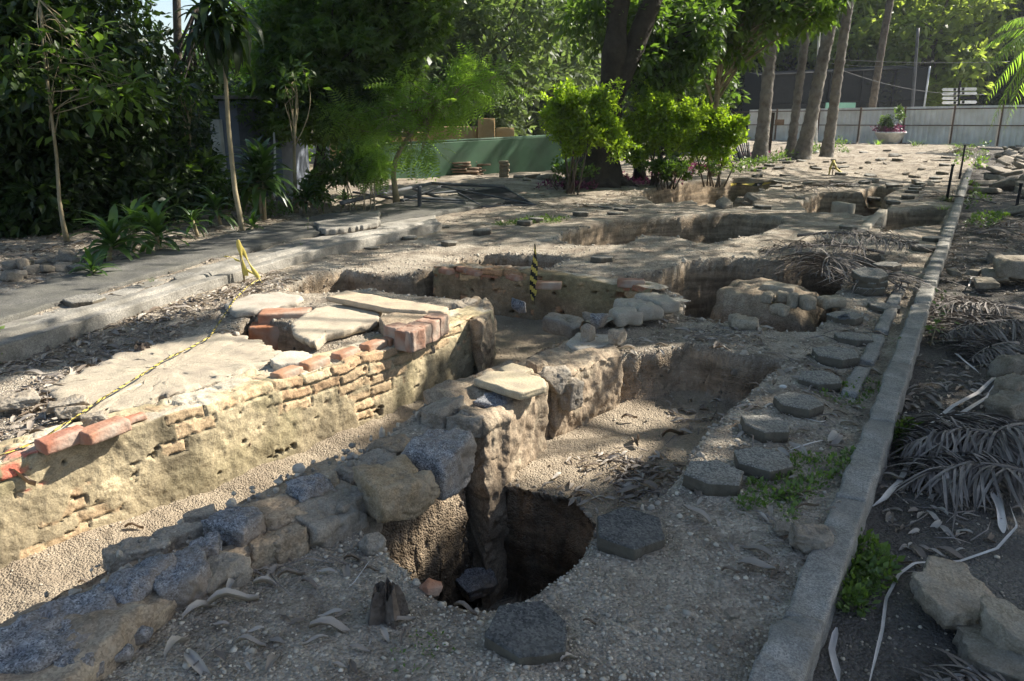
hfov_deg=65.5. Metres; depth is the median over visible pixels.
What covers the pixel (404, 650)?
chips
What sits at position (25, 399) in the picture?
flagstone
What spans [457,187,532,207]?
panel
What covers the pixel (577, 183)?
bedding plant
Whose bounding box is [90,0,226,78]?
sky
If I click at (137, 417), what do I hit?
brick
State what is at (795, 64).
background tree
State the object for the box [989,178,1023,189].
heaped slab
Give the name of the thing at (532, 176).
rubble stone
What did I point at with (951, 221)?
kerb stone
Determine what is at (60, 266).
rubble piece
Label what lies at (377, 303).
cement slab
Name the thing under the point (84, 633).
rubble wall
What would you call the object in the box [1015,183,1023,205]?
iron stake
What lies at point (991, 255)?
rubble piece
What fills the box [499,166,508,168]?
cement block
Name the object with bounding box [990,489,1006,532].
dry blade
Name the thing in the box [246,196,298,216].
bush
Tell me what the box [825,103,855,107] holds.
mint board
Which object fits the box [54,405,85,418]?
flagstone
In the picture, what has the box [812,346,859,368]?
hexagonal paver
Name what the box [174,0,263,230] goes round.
dragon tree
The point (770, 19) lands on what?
almond tree
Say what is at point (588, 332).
boulder
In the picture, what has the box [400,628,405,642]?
fallen leaf
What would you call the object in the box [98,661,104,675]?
stone chip
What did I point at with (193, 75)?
broadleaf tree
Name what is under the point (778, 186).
hexagonal paver
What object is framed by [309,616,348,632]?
fallen leaf
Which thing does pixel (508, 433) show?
rubble mass
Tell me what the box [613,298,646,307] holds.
capping stone
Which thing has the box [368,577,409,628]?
stump
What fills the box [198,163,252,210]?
bush
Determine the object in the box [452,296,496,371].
rubble pier
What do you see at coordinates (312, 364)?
brick
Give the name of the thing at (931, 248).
hexagonal paver
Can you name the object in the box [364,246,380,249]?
hexagonal paver
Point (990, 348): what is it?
dead frond
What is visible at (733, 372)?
pit wall stones
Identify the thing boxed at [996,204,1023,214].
heaped slab
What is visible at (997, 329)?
dead frond
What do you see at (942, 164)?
hexagonal paver
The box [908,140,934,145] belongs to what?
grass tuft
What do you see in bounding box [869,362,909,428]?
kerb stone
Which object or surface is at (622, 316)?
capping stone
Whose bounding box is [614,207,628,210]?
hexagonal paver
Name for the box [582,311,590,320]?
boulder
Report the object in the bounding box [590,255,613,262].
hexagonal paver
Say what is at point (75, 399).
flagstone
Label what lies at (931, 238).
hexagonal paver
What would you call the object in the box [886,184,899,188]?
hexagonal paver
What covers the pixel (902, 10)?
background tree
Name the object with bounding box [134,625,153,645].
stone chip
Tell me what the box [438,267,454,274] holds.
brick
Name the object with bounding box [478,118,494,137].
ochre wall
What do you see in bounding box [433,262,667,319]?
brick wall
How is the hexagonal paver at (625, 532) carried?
on the ground
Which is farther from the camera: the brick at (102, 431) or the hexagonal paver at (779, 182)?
the hexagonal paver at (779, 182)
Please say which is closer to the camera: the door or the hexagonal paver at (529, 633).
the hexagonal paver at (529, 633)
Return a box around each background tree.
[173,0,289,116]
[183,0,317,160]
[380,0,508,131]
[423,0,582,136]
[424,0,522,106]
[458,0,590,135]
[510,0,606,134]
[517,27,600,135]
[579,35,627,99]
[622,40,750,154]
[622,99,634,121]
[720,17,839,132]
[723,6,866,111]
[780,0,931,68]
[789,10,871,68]
[854,0,969,66]
[868,0,1023,106]
[931,0,1023,105]
[953,1,1023,105]
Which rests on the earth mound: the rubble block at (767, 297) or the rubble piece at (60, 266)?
the rubble block at (767, 297)
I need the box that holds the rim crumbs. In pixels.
[226,223,915,614]
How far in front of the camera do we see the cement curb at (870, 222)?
12.46 m
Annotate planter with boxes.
[870,104,906,143]
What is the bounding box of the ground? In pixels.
[0,139,1023,680]
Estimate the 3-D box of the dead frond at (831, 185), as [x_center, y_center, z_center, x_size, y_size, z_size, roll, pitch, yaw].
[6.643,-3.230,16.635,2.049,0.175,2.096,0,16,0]
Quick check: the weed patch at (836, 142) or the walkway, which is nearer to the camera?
the walkway
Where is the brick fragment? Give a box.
[419,578,442,597]
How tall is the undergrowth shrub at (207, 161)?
1.368 m
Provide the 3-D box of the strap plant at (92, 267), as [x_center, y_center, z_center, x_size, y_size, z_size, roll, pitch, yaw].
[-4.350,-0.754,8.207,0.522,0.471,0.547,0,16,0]
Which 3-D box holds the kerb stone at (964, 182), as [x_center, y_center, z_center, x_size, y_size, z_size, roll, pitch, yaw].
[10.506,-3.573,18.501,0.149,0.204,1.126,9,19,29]
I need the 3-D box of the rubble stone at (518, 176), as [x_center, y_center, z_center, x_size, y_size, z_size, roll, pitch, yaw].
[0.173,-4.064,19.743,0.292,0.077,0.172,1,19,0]
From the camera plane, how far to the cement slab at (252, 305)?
6.99 m
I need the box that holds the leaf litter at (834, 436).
[0,148,1023,673]
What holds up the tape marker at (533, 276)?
on the ground
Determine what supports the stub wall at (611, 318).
on the ground
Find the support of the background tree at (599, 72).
on the outer ground
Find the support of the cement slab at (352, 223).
on the walkway
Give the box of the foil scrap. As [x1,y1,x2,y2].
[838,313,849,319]
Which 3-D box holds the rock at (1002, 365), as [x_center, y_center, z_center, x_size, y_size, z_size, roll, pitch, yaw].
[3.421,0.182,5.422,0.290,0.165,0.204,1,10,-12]
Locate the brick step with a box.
[248,307,311,350]
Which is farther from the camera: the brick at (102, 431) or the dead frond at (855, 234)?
the dead frond at (855, 234)
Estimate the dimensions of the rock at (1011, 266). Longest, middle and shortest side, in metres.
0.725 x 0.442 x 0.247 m
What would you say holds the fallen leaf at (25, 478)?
on the ground
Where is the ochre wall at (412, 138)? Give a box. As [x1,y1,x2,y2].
[392,132,429,141]
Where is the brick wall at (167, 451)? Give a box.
[0,306,495,568]
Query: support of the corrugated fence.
on the ground
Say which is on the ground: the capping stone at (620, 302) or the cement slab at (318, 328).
the cement slab at (318, 328)
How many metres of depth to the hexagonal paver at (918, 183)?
18.25 m
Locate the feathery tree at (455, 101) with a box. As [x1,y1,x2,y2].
[303,41,531,202]
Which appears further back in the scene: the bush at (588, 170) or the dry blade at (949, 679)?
the bush at (588, 170)
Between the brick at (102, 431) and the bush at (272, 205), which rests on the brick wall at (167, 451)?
the brick at (102, 431)
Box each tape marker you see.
[224,239,260,281]
[530,244,537,304]
[828,160,841,174]
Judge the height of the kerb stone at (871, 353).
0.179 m
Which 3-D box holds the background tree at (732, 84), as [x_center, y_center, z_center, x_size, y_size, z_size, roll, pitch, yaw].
[6.661,-10.584,30.252,6.574,8.106,4.261,0,16,0]
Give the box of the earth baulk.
[513,336,622,438]
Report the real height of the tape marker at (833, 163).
0.413 m
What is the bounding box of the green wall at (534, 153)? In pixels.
[372,134,584,178]
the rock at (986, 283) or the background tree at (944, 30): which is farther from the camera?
the background tree at (944, 30)
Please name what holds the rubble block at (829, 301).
on the ground
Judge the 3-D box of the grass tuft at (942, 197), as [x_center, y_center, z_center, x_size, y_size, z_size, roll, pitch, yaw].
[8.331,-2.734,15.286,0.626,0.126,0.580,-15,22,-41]
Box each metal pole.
[273,130,275,200]
[813,36,819,152]
[911,28,919,106]
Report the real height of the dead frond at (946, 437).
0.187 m
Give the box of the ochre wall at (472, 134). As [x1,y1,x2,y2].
[429,126,477,139]
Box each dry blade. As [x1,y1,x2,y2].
[788,440,822,450]
[828,627,840,680]
[872,466,908,505]
[929,377,995,424]
[931,666,971,680]
[932,385,993,427]
[955,353,978,372]
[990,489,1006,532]
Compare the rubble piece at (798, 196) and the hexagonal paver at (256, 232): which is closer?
the hexagonal paver at (256, 232)
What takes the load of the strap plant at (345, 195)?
on the ground
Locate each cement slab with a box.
[225,292,303,317]
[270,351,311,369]
[291,305,381,349]
[314,210,380,234]
[326,291,449,313]
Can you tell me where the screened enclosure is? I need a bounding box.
[742,65,930,130]
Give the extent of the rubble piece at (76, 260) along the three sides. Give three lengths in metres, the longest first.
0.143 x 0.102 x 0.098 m
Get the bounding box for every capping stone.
[609,307,642,326]
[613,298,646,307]
[627,301,663,320]
[634,292,663,301]
[648,295,679,313]
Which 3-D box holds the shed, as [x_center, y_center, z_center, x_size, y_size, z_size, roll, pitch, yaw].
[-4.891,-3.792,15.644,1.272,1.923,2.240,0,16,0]
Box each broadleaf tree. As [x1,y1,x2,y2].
[0,0,178,222]
[0,0,208,222]
[0,0,219,196]
[43,0,219,156]
[157,7,244,136]
[222,0,461,195]
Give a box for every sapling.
[0,0,167,240]
[160,75,223,146]
[264,50,332,212]
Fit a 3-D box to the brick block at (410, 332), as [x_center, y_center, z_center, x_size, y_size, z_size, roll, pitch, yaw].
[-0.767,-0.089,6.109,0.544,0.183,0.805,0,16,0]
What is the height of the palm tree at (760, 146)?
9.977 m
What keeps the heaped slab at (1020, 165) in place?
on the ground
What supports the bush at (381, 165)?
on the ground
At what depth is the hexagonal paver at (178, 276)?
8.03 m
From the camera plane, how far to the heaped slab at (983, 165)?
24.08 m
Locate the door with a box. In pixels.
[237,104,277,200]
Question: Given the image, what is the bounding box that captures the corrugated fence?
[732,105,1023,146]
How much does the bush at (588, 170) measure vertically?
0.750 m
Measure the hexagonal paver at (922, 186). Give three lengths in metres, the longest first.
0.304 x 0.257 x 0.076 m
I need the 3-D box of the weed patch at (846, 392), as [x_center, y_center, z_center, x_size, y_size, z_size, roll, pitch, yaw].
[2.203,0.324,5.049,0.761,0.121,0.322,-13,21,-38]
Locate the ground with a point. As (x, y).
(538, 557)
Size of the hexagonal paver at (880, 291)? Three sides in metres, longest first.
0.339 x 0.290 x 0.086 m
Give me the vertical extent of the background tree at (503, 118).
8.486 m
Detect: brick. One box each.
[34,425,82,454]
[79,416,131,444]
[125,412,146,424]
[270,365,302,378]
[299,355,329,371]
[331,346,359,360]
[359,338,387,351]
[381,336,392,346]
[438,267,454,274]
[456,266,471,272]
[466,269,482,276]
[505,274,522,280]
[535,280,561,289]
[617,278,644,287]
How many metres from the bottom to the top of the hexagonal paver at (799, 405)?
0.075 m
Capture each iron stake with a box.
[945,164,954,200]
[958,145,966,178]
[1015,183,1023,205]
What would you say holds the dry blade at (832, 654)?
on the ground
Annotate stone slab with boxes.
[474,371,546,399]
[499,363,533,374]
[566,332,608,350]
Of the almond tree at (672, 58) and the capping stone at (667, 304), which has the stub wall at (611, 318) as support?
the capping stone at (667, 304)
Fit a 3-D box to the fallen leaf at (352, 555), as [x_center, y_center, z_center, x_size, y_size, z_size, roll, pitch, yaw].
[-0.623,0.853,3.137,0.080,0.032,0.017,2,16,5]
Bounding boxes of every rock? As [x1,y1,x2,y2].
[788,523,833,554]
[909,555,994,630]
[946,268,961,276]
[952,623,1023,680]
[964,269,980,275]
[974,277,999,288]
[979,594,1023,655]
[981,267,1009,282]
[984,389,1023,421]
[987,354,1023,377]
[989,372,1023,394]
[992,255,1023,279]
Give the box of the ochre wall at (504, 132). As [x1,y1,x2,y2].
[496,128,513,136]
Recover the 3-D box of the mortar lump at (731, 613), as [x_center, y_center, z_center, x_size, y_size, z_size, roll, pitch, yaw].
[0.759,0.942,2.740,0.054,0.032,0.046,-1,21,-24]
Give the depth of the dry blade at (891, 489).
3.86 m
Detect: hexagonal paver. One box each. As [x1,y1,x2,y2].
[62,293,105,307]
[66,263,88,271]
[173,272,194,279]
[247,230,269,234]
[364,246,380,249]
[402,235,416,239]
[441,240,456,246]
[473,228,491,235]
[484,600,567,665]
[517,219,532,225]
[529,217,543,222]
[572,211,588,216]
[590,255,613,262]
[596,506,664,560]
[607,211,623,214]
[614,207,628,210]
[622,205,638,207]
[682,460,743,496]
[734,446,793,481]
[740,415,789,442]
[754,205,771,209]
[769,185,781,187]
[773,166,784,169]
[773,391,823,418]
[774,181,785,184]
[782,161,793,163]
[798,370,840,391]
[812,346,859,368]
[826,311,863,325]
[834,332,873,346]
[835,172,847,175]
[839,224,861,229]
[851,267,888,285]
[851,285,885,296]
[853,279,887,288]
[858,180,871,183]
[864,173,876,176]
[867,196,880,201]
[867,302,899,313]
[872,262,901,272]
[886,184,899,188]
[886,200,900,204]
[894,239,918,244]
[901,195,915,198]
[904,190,918,193]
[908,175,920,177]
[908,187,921,190]
[909,244,936,252]
[910,185,924,188]
[915,182,927,185]
[922,236,942,241]
[936,171,948,174]
[939,163,950,165]
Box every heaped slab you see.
[968,187,1002,192]
[970,180,997,185]
[973,163,985,169]
[983,173,1006,179]
[985,166,1011,174]
[987,175,1018,187]
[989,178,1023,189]
[994,153,1003,158]
[996,155,1013,163]
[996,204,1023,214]
[1000,161,1013,166]
[1000,169,1023,176]
[1003,148,1020,155]
[1013,161,1023,168]
[1013,186,1023,194]
[1014,180,1023,186]
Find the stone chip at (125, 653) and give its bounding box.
[114,643,133,662]
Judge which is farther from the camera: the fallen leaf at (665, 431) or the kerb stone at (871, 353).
the kerb stone at (871, 353)
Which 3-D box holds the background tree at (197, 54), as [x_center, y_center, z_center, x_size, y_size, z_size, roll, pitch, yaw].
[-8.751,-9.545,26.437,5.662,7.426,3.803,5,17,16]
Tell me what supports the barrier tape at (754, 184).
on the ground
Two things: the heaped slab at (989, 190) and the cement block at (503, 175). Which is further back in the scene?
the cement block at (503, 175)
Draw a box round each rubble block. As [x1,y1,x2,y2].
[728,313,746,324]
[731,316,758,329]
[760,291,774,303]
[761,281,797,293]
[769,303,789,316]
[776,290,787,303]
[786,292,798,308]
[798,294,816,310]
[816,294,846,308]
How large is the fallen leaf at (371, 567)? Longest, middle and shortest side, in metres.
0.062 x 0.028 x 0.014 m
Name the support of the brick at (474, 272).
on the brick wall at (576, 294)
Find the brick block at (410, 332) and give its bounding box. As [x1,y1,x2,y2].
[379,311,449,352]
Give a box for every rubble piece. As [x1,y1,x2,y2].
[0,258,19,269]
[0,271,23,281]
[15,258,30,269]
[15,270,27,277]
[22,257,33,264]
[23,264,39,274]
[35,258,47,264]
[40,265,54,272]
[51,259,58,263]
[53,261,72,271]
[55,253,71,261]
[58,249,76,255]
[67,255,79,262]
[112,249,119,254]
[199,212,215,217]
[230,210,248,215]
[243,213,250,219]
[715,196,732,208]
[742,201,750,205]
[743,192,760,202]
[746,192,760,203]
[794,194,805,199]
[911,179,922,184]
[924,180,934,185]
[966,257,978,261]
[988,252,1002,258]
[999,251,1014,254]
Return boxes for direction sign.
[942,81,976,105]
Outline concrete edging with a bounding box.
[0,218,441,362]
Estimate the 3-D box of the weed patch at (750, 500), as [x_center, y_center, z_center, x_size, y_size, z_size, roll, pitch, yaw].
[1.065,0.725,3.505,0.250,0.111,0.125,-5,17,-16]
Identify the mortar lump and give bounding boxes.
[724,607,740,620]
[774,520,789,536]
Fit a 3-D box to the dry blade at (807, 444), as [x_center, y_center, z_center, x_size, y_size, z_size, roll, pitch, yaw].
[1.644,0.552,4.255,0.069,0.162,0.716,14,21,39]
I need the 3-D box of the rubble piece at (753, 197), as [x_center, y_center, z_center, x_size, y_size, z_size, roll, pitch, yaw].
[4.594,-2.721,15.232,0.289,0.164,0.220,37,34,25]
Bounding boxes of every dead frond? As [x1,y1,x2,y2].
[754,252,940,289]
[757,239,884,260]
[779,180,869,194]
[792,226,928,254]
[816,269,968,294]
[883,440,1023,536]
[888,407,1023,494]
[896,646,1005,680]
[903,412,1023,488]
[904,292,1023,319]
[914,190,996,206]
[922,330,1023,366]
[925,312,1023,348]
[938,145,1007,156]
[971,221,1023,238]
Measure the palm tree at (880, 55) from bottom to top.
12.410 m
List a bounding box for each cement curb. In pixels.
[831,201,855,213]
[857,209,887,232]
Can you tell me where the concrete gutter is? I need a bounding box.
[0,215,434,328]
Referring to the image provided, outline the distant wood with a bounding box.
[158,5,622,112]
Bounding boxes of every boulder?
[358,532,385,555]
[455,567,497,601]
[511,298,525,313]
[542,312,584,337]
[580,323,595,341]
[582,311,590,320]
[590,313,608,329]
[608,328,626,345]
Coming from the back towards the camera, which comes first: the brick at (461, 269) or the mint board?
the mint board
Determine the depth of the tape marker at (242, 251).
7.97 m
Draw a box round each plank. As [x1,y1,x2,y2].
[451,168,466,169]
[452,162,469,163]
[452,171,478,172]
[454,165,470,166]
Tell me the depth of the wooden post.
29.85 m
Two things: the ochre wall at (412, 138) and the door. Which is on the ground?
the ochre wall at (412, 138)
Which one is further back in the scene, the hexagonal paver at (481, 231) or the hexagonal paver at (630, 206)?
the hexagonal paver at (630, 206)
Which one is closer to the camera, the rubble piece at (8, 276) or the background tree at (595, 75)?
the rubble piece at (8, 276)
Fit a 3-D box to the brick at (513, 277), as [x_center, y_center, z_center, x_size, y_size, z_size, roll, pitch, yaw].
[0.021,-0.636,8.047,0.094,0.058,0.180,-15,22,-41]
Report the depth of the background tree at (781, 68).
53.96 m
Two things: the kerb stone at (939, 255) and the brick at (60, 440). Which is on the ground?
the kerb stone at (939, 255)
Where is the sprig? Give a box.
[922,288,959,345]
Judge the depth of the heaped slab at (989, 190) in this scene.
17.57 m
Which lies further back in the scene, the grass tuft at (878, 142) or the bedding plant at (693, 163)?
the grass tuft at (878, 142)
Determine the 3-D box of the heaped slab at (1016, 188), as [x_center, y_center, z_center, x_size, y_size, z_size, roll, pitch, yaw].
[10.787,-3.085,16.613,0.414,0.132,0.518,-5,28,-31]
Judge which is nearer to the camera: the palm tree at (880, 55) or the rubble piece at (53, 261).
the rubble piece at (53, 261)
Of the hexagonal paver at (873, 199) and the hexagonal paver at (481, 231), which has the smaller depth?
the hexagonal paver at (481, 231)
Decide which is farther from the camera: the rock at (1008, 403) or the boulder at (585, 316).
the boulder at (585, 316)
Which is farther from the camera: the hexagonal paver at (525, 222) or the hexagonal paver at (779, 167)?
the hexagonal paver at (779, 167)
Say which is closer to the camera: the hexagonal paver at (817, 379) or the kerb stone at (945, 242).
the hexagonal paver at (817, 379)
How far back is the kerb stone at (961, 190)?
16.70 m
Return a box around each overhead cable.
[814,60,931,66]
[845,71,983,94]
[852,60,1009,62]
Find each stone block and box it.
[352,454,440,522]
[400,427,476,500]
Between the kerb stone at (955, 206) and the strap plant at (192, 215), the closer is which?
the strap plant at (192, 215)
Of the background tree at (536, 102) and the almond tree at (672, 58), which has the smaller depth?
the almond tree at (672, 58)
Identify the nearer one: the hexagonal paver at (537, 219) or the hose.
the hose
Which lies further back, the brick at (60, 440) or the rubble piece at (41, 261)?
the rubble piece at (41, 261)
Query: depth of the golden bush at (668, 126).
17.60 m
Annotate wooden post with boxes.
[768,112,783,152]
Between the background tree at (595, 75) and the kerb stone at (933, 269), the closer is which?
the kerb stone at (933, 269)
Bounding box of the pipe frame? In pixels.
[339,182,536,205]
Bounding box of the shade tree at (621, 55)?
[558,0,662,189]
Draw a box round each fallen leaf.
[9,468,36,485]
[29,426,45,433]
[125,522,143,528]
[163,635,191,657]
[182,600,223,618]
[184,649,210,674]
[207,587,258,604]
[226,578,235,587]
[235,634,265,647]
[252,576,275,585]
[277,568,304,577]
[301,577,318,586]
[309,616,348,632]
[344,553,362,559]
[364,565,378,571]
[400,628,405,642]
[453,600,476,614]
[560,652,577,661]
[621,413,636,418]
[631,434,638,447]
[661,428,683,436]
[721,565,739,572]
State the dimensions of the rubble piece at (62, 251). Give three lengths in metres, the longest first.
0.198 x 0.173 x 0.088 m
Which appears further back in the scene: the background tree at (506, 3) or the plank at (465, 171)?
the background tree at (506, 3)
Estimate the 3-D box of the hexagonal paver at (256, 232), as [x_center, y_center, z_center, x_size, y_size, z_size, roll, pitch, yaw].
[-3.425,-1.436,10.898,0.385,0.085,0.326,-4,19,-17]
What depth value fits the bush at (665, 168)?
17.68 m
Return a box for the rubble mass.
[421,359,548,608]
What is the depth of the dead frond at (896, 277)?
7.74 m
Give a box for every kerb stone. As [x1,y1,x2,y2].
[749,617,824,680]
[783,498,865,659]
[835,419,893,529]
[841,366,870,399]
[859,334,884,365]
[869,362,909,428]
[874,308,896,334]
[886,283,907,304]
[890,329,920,379]
[903,303,928,342]
[914,283,935,318]
[921,262,941,294]
[930,247,947,271]
[936,237,950,253]
[941,226,954,246]
[945,217,956,232]
[949,210,959,222]
[951,203,961,216]
[954,198,963,209]
[958,188,965,198]
[961,181,967,188]
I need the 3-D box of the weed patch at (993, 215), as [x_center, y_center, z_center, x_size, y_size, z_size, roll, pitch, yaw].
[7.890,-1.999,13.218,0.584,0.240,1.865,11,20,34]
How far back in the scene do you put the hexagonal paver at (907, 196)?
15.52 m
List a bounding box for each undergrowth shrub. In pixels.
[0,159,105,239]
[22,138,139,224]
[68,156,203,227]
[136,133,233,215]
[141,135,229,210]
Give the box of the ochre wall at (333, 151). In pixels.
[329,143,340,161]
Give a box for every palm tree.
[750,32,778,163]
[785,6,813,156]
[791,0,865,159]
[818,0,853,157]
[868,0,893,107]
[972,17,1023,133]
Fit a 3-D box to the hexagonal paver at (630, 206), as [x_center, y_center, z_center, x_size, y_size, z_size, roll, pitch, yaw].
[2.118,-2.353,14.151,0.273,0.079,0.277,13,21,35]
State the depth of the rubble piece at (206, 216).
12.70 m
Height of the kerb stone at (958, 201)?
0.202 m
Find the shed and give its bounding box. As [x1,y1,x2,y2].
[210,95,309,201]
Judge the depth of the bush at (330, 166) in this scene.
13.18 m
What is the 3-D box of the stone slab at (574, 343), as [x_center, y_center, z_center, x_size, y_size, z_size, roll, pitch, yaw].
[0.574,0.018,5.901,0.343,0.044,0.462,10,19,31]
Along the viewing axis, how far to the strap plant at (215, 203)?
11.79 m
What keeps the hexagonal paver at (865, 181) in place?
on the ground
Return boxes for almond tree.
[550,0,744,180]
[652,0,858,175]
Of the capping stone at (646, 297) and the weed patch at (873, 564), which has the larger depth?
the capping stone at (646, 297)
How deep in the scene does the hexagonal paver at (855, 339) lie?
6.05 m
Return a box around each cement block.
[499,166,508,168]
[499,174,508,176]
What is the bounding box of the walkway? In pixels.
[0,195,504,324]
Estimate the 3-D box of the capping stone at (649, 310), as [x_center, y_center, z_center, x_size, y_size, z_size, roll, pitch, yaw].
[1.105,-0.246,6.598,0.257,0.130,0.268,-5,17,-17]
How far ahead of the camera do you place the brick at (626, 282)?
7.73 m
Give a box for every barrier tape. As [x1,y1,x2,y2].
[0,279,257,455]
[731,182,770,185]
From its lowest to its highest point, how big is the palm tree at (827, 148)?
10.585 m
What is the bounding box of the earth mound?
[708,277,831,331]
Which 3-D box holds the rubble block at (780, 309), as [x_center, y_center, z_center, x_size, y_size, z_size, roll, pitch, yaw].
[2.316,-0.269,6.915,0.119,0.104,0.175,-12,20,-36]
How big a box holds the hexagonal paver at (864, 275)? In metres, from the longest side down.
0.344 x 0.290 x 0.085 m
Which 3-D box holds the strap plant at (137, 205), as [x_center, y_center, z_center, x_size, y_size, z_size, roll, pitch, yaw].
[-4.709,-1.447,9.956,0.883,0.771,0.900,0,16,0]
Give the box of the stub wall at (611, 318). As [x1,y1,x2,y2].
[580,297,689,332]
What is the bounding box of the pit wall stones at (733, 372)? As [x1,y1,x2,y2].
[247,259,872,577]
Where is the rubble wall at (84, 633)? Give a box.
[0,434,410,680]
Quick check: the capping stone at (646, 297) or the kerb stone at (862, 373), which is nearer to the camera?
the kerb stone at (862, 373)
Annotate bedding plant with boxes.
[535,178,597,189]
[623,173,682,184]
[687,161,718,170]
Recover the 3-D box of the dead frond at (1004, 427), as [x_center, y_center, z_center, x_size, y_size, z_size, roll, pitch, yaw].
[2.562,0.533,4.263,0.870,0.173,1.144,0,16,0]
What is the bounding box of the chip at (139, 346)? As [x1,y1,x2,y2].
[134,341,149,350]
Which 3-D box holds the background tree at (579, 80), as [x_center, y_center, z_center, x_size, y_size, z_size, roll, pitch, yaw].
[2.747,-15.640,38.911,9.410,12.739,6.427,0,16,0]
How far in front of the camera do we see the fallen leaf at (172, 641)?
2.59 m
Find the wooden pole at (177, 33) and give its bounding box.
[172,0,181,74]
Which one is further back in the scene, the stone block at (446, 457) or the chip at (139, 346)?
the chip at (139, 346)
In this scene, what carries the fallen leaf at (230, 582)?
on the ground
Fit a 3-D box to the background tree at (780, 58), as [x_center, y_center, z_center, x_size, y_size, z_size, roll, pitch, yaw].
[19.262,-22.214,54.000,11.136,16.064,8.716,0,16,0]
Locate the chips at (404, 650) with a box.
[390,629,455,671]
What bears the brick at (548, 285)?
on the brick wall at (576, 294)
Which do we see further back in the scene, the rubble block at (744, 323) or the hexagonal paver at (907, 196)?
the hexagonal paver at (907, 196)
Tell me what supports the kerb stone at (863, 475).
on the ground
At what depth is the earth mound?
7.57 m
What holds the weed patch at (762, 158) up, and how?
on the ground
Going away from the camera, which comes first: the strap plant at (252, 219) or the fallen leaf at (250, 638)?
the fallen leaf at (250, 638)
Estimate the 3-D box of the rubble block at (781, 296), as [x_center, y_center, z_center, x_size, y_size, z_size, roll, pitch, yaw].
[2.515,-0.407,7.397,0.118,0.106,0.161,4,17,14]
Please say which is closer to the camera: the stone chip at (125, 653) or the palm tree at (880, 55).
the stone chip at (125, 653)
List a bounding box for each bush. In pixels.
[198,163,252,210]
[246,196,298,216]
[287,165,335,213]
[310,137,377,211]
[331,133,405,209]
[537,77,644,194]
[550,158,600,189]
[617,76,709,187]
[634,153,721,189]
[670,90,750,187]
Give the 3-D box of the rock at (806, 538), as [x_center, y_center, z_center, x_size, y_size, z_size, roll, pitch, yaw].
[1.199,0.786,3.198,0.177,0.104,0.156,3,16,-1]
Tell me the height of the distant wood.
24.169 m
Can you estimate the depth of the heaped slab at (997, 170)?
22.44 m
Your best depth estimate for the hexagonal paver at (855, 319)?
6.57 m
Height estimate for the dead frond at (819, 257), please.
0.187 m
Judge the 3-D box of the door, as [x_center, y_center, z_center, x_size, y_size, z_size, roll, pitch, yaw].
[-4.727,-3.484,14.807,0.600,1.750,0.060,0,16,0]
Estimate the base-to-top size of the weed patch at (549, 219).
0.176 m
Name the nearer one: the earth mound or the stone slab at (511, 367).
the stone slab at (511, 367)
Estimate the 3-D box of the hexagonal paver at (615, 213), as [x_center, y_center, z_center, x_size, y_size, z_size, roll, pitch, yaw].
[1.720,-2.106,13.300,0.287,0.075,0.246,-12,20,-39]
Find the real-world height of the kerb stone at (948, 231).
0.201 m
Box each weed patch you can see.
[492,214,569,225]
[726,147,798,172]
[728,488,780,514]
[730,445,855,503]
[770,478,824,522]
[812,136,851,153]
[814,374,882,408]
[835,527,905,617]
[892,412,924,455]
[953,140,991,168]
[963,177,991,208]
[963,209,1009,227]
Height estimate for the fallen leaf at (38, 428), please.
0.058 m
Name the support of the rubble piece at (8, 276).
on the ground
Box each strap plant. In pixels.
[68,247,117,275]
[69,204,163,264]
[104,192,169,251]
[123,195,195,253]
[171,203,215,236]
[190,184,237,229]
[220,136,298,220]
[235,209,266,231]
[284,178,328,214]
[333,189,357,207]
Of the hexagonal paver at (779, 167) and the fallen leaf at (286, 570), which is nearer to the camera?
the fallen leaf at (286, 570)
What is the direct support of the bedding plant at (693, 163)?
on the ground
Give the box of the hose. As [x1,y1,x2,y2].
[869,506,1017,680]
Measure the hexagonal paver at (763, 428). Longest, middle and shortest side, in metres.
0.265 x 0.262 x 0.076 m
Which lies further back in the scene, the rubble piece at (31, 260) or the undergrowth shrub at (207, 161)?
the undergrowth shrub at (207, 161)
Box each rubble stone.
[513,175,524,177]
[525,174,539,177]
[541,174,559,179]
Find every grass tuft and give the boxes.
[867,139,884,144]
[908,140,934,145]
[933,194,955,201]
[946,143,981,152]
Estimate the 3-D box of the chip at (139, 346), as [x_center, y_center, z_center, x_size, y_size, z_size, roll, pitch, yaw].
[-2.675,0.071,5.749,0.136,0.132,0.144,-13,21,-38]
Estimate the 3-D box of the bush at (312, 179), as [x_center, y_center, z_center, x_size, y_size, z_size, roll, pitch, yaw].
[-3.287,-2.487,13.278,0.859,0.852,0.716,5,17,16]
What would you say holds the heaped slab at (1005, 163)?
on the ground
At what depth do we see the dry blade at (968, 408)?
4.96 m
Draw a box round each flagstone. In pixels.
[0,388,40,411]
[46,394,90,412]
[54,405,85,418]
[79,410,108,426]
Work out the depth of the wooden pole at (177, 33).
17.68 m
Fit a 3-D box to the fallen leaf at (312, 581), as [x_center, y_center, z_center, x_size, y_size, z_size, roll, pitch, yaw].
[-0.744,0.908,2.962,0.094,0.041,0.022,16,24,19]
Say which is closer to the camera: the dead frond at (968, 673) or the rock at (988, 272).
the dead frond at (968, 673)
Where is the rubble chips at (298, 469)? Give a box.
[13,427,390,615]
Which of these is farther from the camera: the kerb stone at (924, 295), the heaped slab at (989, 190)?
the heaped slab at (989, 190)

